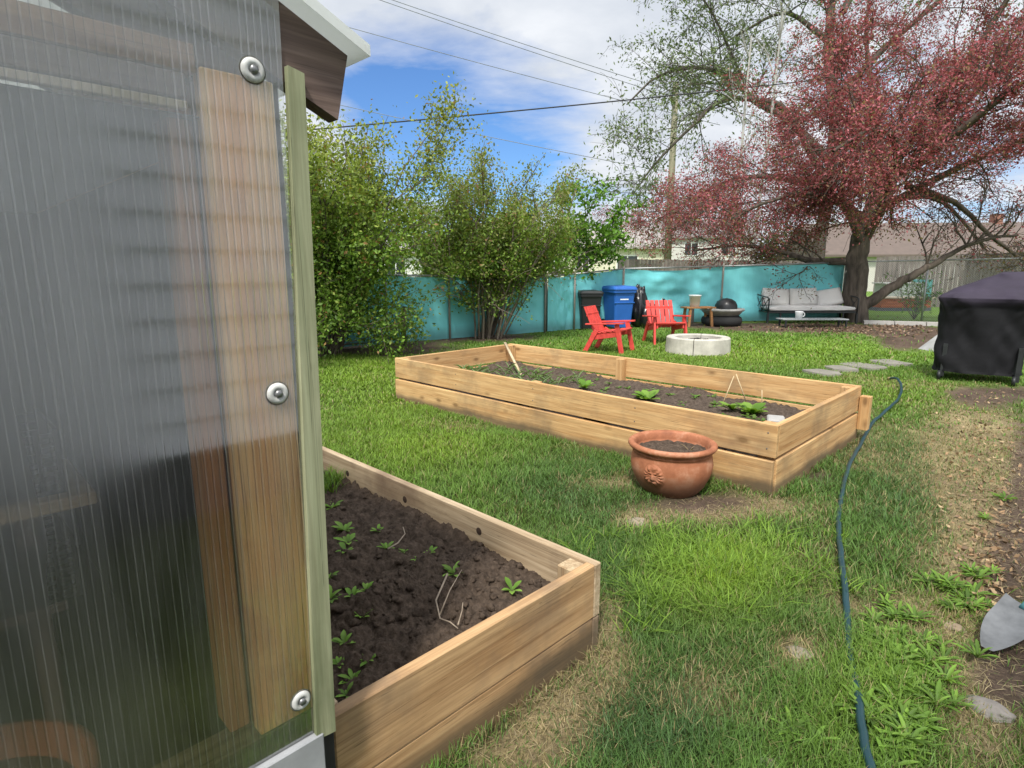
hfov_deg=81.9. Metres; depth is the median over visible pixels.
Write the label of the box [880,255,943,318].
shrub
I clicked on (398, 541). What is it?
root
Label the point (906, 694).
dandelion
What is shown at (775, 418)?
paving block
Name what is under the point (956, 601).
dandelion
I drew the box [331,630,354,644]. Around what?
weed seedling
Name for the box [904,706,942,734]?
dandelion
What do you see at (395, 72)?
sky
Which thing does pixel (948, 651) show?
dandelion
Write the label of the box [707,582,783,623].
tall grass tuft
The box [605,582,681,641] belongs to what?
tall grass tuft
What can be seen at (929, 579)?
dandelion
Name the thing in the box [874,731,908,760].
dandelion
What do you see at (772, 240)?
background tree
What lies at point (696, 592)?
tall grass tuft
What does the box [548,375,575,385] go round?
garlic shoot
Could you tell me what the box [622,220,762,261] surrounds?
grey house
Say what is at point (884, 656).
dandelion
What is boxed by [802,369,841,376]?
stepping stone
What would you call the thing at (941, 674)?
dandelion
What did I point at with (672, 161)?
utility pole
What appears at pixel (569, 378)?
garlic shoot
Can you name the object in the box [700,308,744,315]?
metal basin
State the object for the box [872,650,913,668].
dandelion
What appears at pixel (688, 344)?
fire pit
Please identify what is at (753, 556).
tall grass tuft
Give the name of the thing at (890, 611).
dandelion
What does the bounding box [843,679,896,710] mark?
dandelion
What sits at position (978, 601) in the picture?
dandelion
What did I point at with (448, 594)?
root
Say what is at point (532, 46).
overhead wire
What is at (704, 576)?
tall grass tuft
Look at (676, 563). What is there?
tall grass tuft
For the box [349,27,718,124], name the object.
overhead wire
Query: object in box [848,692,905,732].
dandelion
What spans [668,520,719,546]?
tall grass tuft
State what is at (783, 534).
tall grass tuft
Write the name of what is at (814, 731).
dandelion
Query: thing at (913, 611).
dandelion
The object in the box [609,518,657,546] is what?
tall grass tuft
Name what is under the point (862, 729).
garden hose
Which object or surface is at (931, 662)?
dandelion
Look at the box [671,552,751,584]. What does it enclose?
tall grass tuft
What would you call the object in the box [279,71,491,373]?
green shrub
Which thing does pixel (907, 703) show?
dandelion
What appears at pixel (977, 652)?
dandelion
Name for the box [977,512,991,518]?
dandelion
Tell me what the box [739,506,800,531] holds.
tall grass tuft
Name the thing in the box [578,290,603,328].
black bin
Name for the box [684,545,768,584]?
tall grass tuft
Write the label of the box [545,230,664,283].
cream bungalow
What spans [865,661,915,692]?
dandelion
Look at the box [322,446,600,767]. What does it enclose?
raised bed
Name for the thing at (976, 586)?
dandelion
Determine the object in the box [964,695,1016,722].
stone
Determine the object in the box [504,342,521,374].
leaning stake
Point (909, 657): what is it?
dandelion
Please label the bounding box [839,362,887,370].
stepping stone
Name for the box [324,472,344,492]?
grass tuft
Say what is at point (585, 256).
window
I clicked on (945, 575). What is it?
dandelion
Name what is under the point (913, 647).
dandelion
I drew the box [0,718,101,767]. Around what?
pot
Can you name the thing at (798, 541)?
tall grass tuft
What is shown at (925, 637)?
dandelion
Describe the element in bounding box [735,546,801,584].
tall grass tuft
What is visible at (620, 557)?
tall grass tuft
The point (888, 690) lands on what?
dandelion
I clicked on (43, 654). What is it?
potting bench
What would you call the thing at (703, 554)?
tall grass tuft
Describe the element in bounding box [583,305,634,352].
garden chair
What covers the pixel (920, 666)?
dandelion
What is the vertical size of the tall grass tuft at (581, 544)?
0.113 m
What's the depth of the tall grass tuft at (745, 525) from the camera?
3.45 m
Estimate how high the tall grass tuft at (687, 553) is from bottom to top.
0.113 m
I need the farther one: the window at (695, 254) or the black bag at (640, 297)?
the window at (695, 254)
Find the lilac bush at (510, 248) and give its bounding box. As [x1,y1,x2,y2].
[376,123,611,338]
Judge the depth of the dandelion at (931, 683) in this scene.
2.16 m
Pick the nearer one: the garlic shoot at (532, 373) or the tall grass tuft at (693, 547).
the tall grass tuft at (693, 547)
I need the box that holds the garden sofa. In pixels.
[754,287,859,323]
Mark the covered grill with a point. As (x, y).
(980, 326)
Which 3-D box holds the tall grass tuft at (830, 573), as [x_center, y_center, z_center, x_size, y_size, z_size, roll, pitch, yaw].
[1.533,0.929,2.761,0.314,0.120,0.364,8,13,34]
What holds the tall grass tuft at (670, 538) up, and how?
on the ground at (1006, 695)
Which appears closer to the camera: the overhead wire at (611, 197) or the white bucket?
the white bucket
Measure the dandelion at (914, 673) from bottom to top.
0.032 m
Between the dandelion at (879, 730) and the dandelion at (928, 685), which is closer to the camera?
the dandelion at (879, 730)
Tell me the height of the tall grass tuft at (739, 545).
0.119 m
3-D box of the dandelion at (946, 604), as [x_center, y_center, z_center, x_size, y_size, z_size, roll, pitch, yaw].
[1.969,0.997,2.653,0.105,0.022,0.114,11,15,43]
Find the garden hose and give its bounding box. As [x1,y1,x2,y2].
[836,377,902,767]
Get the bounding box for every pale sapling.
[713,0,777,264]
[741,0,825,262]
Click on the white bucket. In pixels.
(694, 300)
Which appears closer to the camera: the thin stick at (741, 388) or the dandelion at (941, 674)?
the dandelion at (941, 674)
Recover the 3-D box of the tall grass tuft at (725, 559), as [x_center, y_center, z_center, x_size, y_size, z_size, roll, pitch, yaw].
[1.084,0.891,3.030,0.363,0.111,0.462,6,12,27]
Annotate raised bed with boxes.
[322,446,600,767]
[395,343,872,498]
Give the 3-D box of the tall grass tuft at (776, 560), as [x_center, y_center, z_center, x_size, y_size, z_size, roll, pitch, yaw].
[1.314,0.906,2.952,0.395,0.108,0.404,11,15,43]
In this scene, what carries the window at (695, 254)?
in the grey house at (677, 251)
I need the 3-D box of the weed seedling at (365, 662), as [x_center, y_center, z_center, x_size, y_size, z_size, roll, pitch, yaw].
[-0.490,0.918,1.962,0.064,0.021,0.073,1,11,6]
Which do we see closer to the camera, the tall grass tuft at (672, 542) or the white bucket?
the tall grass tuft at (672, 542)
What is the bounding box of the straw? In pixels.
[404,417,1023,767]
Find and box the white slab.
[918,334,937,351]
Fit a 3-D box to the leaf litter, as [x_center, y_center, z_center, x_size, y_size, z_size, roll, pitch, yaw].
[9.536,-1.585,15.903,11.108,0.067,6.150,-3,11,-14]
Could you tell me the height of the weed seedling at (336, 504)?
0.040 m
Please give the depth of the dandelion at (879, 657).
2.27 m
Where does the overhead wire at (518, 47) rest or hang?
attached to the utility pole
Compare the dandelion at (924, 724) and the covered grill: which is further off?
the covered grill
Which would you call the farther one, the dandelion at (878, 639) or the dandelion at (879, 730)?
the dandelion at (878, 639)
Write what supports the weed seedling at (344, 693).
on the raised bed at (427, 683)
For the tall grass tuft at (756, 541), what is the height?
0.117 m
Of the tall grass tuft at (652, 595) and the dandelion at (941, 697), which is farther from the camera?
the tall grass tuft at (652, 595)
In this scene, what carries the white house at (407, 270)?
on the ground at (1006, 695)
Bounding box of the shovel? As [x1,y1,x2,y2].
[980,593,1023,650]
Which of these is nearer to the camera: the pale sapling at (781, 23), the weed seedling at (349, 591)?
the weed seedling at (349, 591)
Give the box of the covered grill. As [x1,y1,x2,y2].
[932,272,1023,385]
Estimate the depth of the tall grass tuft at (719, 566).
2.90 m
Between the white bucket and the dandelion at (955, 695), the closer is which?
the dandelion at (955, 695)
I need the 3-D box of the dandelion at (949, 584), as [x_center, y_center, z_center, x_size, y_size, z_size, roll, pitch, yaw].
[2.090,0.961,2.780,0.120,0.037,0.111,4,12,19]
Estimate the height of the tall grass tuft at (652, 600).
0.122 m
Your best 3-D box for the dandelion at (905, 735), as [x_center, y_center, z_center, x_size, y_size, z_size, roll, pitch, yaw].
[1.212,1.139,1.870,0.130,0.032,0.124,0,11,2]
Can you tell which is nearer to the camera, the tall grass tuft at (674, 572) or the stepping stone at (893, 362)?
the tall grass tuft at (674, 572)
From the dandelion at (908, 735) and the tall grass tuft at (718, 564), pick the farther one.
the tall grass tuft at (718, 564)
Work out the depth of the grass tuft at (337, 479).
3.62 m
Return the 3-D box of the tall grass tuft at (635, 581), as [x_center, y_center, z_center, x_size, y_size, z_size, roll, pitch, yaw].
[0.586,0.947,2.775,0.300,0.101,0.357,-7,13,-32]
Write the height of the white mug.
0.190 m
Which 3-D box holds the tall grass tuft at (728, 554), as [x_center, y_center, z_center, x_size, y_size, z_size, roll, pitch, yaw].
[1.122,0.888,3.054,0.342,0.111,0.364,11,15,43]
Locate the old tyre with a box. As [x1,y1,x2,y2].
[701,315,741,326]
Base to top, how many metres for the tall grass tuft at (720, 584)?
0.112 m
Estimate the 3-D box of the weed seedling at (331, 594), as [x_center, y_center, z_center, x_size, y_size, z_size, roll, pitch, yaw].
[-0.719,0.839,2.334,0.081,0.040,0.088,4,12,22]
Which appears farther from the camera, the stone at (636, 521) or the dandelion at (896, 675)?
the stone at (636, 521)
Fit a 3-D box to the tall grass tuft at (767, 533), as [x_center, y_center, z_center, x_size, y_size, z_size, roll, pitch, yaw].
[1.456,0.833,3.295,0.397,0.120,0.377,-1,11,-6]
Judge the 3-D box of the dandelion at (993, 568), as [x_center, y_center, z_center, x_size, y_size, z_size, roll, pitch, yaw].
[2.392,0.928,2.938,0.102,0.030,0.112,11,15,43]
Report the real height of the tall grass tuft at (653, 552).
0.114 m
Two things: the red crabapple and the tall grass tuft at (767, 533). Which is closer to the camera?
the tall grass tuft at (767, 533)
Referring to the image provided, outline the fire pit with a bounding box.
[665,333,730,355]
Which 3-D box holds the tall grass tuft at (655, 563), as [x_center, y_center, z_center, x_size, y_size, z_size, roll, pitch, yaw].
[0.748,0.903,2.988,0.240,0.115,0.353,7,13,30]
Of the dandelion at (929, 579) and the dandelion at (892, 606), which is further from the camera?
the dandelion at (929, 579)
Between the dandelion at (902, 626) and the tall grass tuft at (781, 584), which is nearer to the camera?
the dandelion at (902, 626)
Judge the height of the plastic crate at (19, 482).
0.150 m
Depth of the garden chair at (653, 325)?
12.52 m
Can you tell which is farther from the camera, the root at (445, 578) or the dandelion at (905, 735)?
the root at (445, 578)
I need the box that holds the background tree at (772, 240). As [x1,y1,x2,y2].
[745,220,795,258]
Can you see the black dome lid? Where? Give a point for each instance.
(725, 303)
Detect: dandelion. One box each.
[768,706,807,743]
[791,717,840,751]
[833,690,882,715]
[839,663,880,693]
[841,681,880,712]
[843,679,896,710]
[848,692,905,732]
[850,713,887,740]
[851,708,882,725]
[859,605,886,624]
[859,659,900,681]
[860,619,893,632]
[862,648,907,673]
[863,624,902,648]
[865,636,904,651]
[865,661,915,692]
[865,673,891,691]
[867,623,896,636]
[869,639,922,668]
[869,727,919,756]
[870,695,915,717]
[871,659,913,686]
[871,683,919,715]
[872,593,897,605]
[872,633,904,646]
[872,644,917,660]
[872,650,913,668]
[872,661,915,690]
[872,737,918,767]
[873,583,896,594]
[873,698,926,729]
[873,725,896,748]
[874,605,918,620]
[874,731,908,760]
[876,642,911,655]
[876,718,914,747]
[879,598,914,618]
[879,666,935,695]
[881,669,920,696]
[881,701,923,731]
[881,711,935,746]
[882,708,925,736]
[883,650,916,670]
[883,728,932,759]
[885,728,929,766]
[887,642,921,666]
[887,708,947,739]
[889,648,926,667]
[889,677,920,693]
[890,621,908,634]
[891,625,916,637]
[892,631,916,646]
[893,735,925,752]
[894,668,943,694]
[896,603,935,623]
[902,637,927,660]
[902,655,937,677]
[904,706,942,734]
[905,668,943,686]
[907,627,938,647]
[909,639,952,667]
[909,700,936,725]
[909,717,943,740]
[911,570,948,587]
[912,632,937,643]
[913,679,963,712]
[919,669,947,681]
[921,660,966,685]
[923,568,963,587]
[924,633,954,650]
[925,643,964,668]
[933,583,960,591]
[935,573,969,589]
[937,597,964,610]
[938,597,965,612]
[941,688,973,710]
[942,578,970,592]
[947,587,971,598]
[947,588,987,608]
[950,638,998,659]
[956,593,987,611]
[957,581,999,596]
[958,561,981,571]
[958,567,984,579]
[959,565,998,579]
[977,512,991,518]
[977,598,993,607]
[982,564,1005,573]
[990,491,1016,500]
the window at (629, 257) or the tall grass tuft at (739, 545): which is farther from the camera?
the window at (629, 257)
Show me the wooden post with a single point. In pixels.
(546, 303)
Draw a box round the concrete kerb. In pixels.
[862,320,937,325]
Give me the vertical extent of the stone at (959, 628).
0.018 m
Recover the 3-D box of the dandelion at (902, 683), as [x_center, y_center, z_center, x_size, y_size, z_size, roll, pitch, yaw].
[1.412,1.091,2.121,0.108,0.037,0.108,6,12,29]
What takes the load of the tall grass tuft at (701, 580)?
on the ground at (1006, 695)
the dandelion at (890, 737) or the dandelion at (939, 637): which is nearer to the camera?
the dandelion at (890, 737)
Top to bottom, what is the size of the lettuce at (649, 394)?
0.083 m
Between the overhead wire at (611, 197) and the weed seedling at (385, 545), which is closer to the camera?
the weed seedling at (385, 545)
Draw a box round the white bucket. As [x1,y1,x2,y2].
[689,295,701,306]
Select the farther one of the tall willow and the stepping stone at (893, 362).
the tall willow
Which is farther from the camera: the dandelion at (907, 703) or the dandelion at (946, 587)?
the dandelion at (946, 587)
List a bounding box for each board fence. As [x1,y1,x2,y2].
[618,259,807,287]
[873,252,1022,306]
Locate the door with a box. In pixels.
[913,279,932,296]
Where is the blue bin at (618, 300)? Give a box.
[601,285,637,327]
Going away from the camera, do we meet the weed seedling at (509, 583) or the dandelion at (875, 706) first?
the dandelion at (875, 706)
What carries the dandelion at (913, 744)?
on the ground at (1006, 695)
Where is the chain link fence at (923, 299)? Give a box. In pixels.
[866,258,1023,321]
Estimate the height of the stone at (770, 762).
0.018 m
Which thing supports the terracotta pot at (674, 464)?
on the ground at (1006, 695)
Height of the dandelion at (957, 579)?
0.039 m
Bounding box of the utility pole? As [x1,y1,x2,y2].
[664,83,680,266]
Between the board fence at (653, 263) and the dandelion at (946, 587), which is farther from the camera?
the board fence at (653, 263)
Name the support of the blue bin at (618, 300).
on the ground at (1006, 695)
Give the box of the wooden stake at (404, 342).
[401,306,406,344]
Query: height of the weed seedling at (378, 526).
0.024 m
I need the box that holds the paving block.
[767,415,784,421]
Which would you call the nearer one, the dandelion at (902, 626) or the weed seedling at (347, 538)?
the dandelion at (902, 626)
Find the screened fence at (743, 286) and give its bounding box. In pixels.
[292,262,845,348]
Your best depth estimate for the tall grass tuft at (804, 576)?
2.85 m
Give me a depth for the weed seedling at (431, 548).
2.70 m
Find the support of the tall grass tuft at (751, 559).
on the ground at (1006, 695)
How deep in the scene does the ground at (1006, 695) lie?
3.58 m
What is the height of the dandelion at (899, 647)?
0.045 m
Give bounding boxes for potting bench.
[0,459,97,720]
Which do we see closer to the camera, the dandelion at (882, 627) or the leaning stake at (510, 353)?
the dandelion at (882, 627)
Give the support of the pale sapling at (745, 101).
on the ground at (1006, 695)
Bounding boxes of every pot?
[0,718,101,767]
[628,430,717,498]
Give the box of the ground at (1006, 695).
[318,291,1023,767]
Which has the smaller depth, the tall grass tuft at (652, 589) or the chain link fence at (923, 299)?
the tall grass tuft at (652, 589)
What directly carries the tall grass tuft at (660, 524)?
on the ground at (1006, 695)
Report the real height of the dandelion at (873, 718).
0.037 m
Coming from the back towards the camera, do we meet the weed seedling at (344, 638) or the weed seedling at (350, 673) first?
the weed seedling at (344, 638)
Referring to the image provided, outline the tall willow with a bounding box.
[548,0,1023,269]
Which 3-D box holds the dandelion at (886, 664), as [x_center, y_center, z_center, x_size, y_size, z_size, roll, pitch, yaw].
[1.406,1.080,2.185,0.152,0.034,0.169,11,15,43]
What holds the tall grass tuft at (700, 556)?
on the ground at (1006, 695)
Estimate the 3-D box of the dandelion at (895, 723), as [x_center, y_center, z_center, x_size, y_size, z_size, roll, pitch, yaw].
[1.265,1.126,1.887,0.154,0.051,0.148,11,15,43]
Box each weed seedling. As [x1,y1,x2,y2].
[325,500,342,509]
[329,585,340,602]
[331,521,353,530]
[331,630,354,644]
[332,656,343,667]
[334,533,357,544]
[335,542,353,552]
[336,681,353,697]
[338,668,360,683]
[344,586,358,596]
[356,581,373,592]
[360,654,375,666]
[370,524,382,531]
[376,541,394,548]
[423,546,436,553]
[443,561,462,576]
[502,577,521,593]
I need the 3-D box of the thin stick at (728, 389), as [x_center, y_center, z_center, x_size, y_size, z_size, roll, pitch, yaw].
[2.057,0.070,5.626,0.106,0.300,0.012,0,11,0]
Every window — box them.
[388,258,405,273]
[576,256,588,272]
[616,255,637,268]
[684,242,698,255]
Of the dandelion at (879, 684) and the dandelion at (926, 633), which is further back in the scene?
the dandelion at (926, 633)
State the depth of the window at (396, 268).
39.14 m
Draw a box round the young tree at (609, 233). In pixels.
[547,172,653,282]
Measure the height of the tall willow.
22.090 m
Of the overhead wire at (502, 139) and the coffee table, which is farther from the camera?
the overhead wire at (502, 139)
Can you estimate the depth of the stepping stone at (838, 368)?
8.87 m
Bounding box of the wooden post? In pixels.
[544,271,553,330]
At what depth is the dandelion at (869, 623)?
2.50 m
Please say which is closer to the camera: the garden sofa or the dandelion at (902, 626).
the dandelion at (902, 626)
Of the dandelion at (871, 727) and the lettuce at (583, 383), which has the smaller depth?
the dandelion at (871, 727)
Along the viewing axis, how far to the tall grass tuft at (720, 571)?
2.86 m
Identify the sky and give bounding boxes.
[278,0,1023,257]
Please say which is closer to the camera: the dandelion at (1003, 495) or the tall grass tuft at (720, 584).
the tall grass tuft at (720, 584)
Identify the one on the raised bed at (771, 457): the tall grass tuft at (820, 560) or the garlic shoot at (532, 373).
the garlic shoot at (532, 373)
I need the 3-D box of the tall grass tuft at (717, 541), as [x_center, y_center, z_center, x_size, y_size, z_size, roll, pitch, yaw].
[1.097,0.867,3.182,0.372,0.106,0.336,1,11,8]
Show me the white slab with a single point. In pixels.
(929, 344)
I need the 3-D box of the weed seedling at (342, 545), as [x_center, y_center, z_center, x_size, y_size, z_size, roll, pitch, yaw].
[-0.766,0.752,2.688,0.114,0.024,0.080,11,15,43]
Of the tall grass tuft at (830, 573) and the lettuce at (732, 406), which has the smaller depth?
the tall grass tuft at (830, 573)
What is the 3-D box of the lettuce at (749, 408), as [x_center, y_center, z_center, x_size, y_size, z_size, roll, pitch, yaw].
[2.142,0.231,5.284,0.271,0.096,0.341,3,11,16]
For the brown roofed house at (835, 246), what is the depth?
42.36 m
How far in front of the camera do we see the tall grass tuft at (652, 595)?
2.68 m
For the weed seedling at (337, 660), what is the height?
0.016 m
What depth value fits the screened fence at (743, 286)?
15.64 m
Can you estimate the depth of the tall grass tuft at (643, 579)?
2.82 m
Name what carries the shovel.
on the ground at (1006, 695)
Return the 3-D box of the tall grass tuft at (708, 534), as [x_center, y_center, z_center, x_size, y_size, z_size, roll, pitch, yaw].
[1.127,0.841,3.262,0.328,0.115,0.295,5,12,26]
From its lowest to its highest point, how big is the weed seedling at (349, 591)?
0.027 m
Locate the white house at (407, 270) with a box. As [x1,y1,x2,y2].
[378,234,449,274]
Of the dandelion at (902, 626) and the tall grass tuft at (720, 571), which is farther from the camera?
the tall grass tuft at (720, 571)
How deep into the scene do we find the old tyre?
15.81 m
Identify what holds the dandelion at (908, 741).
on the ground at (1006, 695)
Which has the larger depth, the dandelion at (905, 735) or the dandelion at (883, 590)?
the dandelion at (883, 590)
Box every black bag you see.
[631,284,647,326]
[641,303,656,327]
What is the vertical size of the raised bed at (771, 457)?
0.550 m
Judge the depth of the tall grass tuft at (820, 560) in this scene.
3.01 m
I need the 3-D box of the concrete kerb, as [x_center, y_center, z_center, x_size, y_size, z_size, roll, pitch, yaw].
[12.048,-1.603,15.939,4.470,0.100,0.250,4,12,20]
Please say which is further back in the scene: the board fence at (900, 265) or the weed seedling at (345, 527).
the board fence at (900, 265)
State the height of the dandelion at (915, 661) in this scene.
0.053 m
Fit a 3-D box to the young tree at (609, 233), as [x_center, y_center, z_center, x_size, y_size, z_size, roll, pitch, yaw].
[1.894,-3.335,14.766,2.826,3.960,1.870,11,15,43]
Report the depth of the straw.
2.54 m
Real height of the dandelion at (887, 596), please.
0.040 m
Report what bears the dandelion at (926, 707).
on the ground at (1006, 695)
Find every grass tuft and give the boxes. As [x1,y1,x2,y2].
[323,465,345,484]
[324,466,339,481]
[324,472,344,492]
[548,529,604,556]
[583,521,649,542]
[601,541,650,573]
[601,563,675,598]
[604,561,683,602]
[604,580,674,621]
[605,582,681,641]
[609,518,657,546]
[610,574,700,621]
[620,574,712,614]
[621,533,699,563]
[622,538,679,571]
[632,513,698,541]
[634,545,678,578]
[635,535,712,575]
[643,545,704,588]
[643,548,703,572]
[643,557,701,583]
[649,528,698,561]
[650,522,714,549]
[654,532,704,556]
[654,535,729,572]
[658,535,735,566]
[661,575,736,617]
[662,561,729,595]
[663,564,734,615]
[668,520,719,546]
[670,547,723,569]
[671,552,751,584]
[673,559,733,596]
[674,541,745,573]
[677,546,755,581]
[678,529,727,552]
[683,547,758,584]
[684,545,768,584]
[684,554,754,594]
[687,518,738,545]
[691,530,749,555]
[691,545,761,577]
[701,538,766,570]
[702,578,771,622]
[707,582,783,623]
[713,544,773,575]
[716,531,788,556]
[717,531,778,558]
[717,571,818,613]
[722,540,783,576]
[726,511,783,533]
[732,536,784,573]
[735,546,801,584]
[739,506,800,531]
[744,517,811,548]
[744,545,809,583]
[748,520,812,551]
[749,563,815,602]
[762,561,830,588]
[763,522,820,549]
[790,543,860,583]
[808,521,871,546]
[812,559,873,595]
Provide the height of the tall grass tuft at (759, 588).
0.111 m
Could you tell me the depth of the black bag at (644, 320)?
15.18 m
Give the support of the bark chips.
on the ground at (1006, 695)
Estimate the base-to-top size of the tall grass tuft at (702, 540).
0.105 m
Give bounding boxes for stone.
[626,517,644,525]
[760,758,778,767]
[785,645,813,658]
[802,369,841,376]
[824,365,858,372]
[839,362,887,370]
[870,359,912,366]
[942,620,966,632]
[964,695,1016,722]
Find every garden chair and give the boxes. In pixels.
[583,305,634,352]
[642,300,690,344]
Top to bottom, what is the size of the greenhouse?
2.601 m
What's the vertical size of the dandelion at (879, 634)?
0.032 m
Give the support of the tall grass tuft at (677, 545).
on the ground at (1006, 695)
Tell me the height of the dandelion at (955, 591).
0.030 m
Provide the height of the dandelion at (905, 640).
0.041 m
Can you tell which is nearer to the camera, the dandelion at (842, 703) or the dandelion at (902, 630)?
the dandelion at (842, 703)
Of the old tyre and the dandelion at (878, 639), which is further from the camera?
the old tyre
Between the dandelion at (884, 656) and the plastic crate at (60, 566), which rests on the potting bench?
the plastic crate at (60, 566)
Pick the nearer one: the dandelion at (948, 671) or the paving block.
the dandelion at (948, 671)
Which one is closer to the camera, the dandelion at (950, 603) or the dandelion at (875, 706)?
the dandelion at (875, 706)
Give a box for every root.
[387,527,405,549]
[435,573,457,628]
[440,570,461,614]
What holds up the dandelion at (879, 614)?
on the ground at (1006, 695)
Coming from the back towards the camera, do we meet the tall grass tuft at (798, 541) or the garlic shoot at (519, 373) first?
the garlic shoot at (519, 373)
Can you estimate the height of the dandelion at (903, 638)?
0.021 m
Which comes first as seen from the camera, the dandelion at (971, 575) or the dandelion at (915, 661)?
the dandelion at (915, 661)
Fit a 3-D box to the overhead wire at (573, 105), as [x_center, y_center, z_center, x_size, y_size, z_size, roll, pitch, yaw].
[12.620,-11.393,21.223,41.086,7.588,0.038,-4,12,-20]
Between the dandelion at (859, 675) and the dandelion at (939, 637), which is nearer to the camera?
the dandelion at (859, 675)
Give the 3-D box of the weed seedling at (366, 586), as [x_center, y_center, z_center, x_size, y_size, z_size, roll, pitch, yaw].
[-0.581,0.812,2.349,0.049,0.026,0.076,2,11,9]
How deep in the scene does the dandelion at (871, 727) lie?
1.93 m
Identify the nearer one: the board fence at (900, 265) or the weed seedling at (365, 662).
the weed seedling at (365, 662)
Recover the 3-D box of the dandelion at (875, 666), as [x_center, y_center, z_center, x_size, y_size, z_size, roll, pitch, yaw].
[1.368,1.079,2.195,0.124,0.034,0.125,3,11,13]
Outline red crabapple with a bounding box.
[592,0,1023,322]
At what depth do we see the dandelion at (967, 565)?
2.96 m
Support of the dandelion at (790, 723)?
on the ground at (1006, 695)
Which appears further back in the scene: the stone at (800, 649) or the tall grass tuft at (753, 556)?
the tall grass tuft at (753, 556)
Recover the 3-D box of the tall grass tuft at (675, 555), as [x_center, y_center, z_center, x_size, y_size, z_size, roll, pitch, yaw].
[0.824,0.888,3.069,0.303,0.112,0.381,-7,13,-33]
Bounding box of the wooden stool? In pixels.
[680,306,715,326]
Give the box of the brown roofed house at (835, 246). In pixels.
[777,214,1023,290]
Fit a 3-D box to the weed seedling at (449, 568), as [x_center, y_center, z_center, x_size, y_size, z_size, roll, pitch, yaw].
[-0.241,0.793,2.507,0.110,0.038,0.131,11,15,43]
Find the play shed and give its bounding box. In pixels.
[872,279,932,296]
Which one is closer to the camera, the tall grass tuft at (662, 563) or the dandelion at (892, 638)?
the dandelion at (892, 638)
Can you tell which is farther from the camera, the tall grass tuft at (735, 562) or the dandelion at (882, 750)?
the tall grass tuft at (735, 562)
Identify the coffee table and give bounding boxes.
[776,318,848,327]
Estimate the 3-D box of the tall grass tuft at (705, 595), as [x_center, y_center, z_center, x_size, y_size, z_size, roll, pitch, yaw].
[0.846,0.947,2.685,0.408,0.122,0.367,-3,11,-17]
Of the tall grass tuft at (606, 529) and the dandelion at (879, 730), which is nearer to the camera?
the dandelion at (879, 730)
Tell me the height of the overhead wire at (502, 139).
5.532 m
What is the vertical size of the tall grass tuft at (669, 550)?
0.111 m
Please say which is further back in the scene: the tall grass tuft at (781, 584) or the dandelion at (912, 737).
the tall grass tuft at (781, 584)
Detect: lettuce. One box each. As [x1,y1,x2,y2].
[578,379,594,387]
[632,390,659,399]
[717,401,745,409]
[736,402,767,413]
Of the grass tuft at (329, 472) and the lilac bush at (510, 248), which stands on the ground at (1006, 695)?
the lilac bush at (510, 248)
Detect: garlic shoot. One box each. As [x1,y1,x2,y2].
[513,368,532,378]
[519,367,543,379]
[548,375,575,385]
[558,374,578,383]
[572,370,586,384]
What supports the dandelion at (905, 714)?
on the ground at (1006, 695)
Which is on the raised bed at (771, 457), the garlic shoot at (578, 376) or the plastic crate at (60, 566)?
the garlic shoot at (578, 376)
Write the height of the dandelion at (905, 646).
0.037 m
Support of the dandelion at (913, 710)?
on the ground at (1006, 695)
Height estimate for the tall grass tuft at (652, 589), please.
0.095 m
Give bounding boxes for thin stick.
[723,376,733,401]
[736,374,746,401]
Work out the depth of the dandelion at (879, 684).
2.15 m
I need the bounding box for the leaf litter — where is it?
[694,316,937,342]
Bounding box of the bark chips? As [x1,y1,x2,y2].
[921,383,1023,616]
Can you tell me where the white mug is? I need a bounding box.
[795,311,804,318]
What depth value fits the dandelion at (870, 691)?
2.08 m
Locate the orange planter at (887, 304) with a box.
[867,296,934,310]
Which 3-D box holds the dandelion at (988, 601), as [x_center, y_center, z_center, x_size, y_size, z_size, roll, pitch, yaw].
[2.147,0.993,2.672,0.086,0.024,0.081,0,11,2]
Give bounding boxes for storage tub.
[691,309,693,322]
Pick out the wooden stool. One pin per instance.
(699, 307)
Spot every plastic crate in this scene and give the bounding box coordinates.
[0,409,66,505]
[0,512,82,619]
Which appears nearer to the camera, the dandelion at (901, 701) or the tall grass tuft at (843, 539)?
the dandelion at (901, 701)
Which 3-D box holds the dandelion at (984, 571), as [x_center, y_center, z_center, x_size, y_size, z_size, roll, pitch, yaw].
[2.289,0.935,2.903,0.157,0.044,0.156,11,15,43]
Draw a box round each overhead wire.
[283,57,1004,132]
[341,105,664,171]
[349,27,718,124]
[380,0,719,111]
[393,0,734,109]
[523,190,766,204]
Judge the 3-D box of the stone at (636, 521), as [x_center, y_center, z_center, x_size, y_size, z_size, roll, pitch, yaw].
[0.750,0.826,3.558,0.108,0.018,0.132,11,15,43]
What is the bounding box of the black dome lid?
[715,298,737,308]
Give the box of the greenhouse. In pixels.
[0,0,370,767]
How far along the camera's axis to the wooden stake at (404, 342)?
11.89 m
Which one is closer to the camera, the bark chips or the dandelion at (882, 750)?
the dandelion at (882, 750)
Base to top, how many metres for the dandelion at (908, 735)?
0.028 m
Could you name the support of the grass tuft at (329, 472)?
on the raised bed at (427, 683)

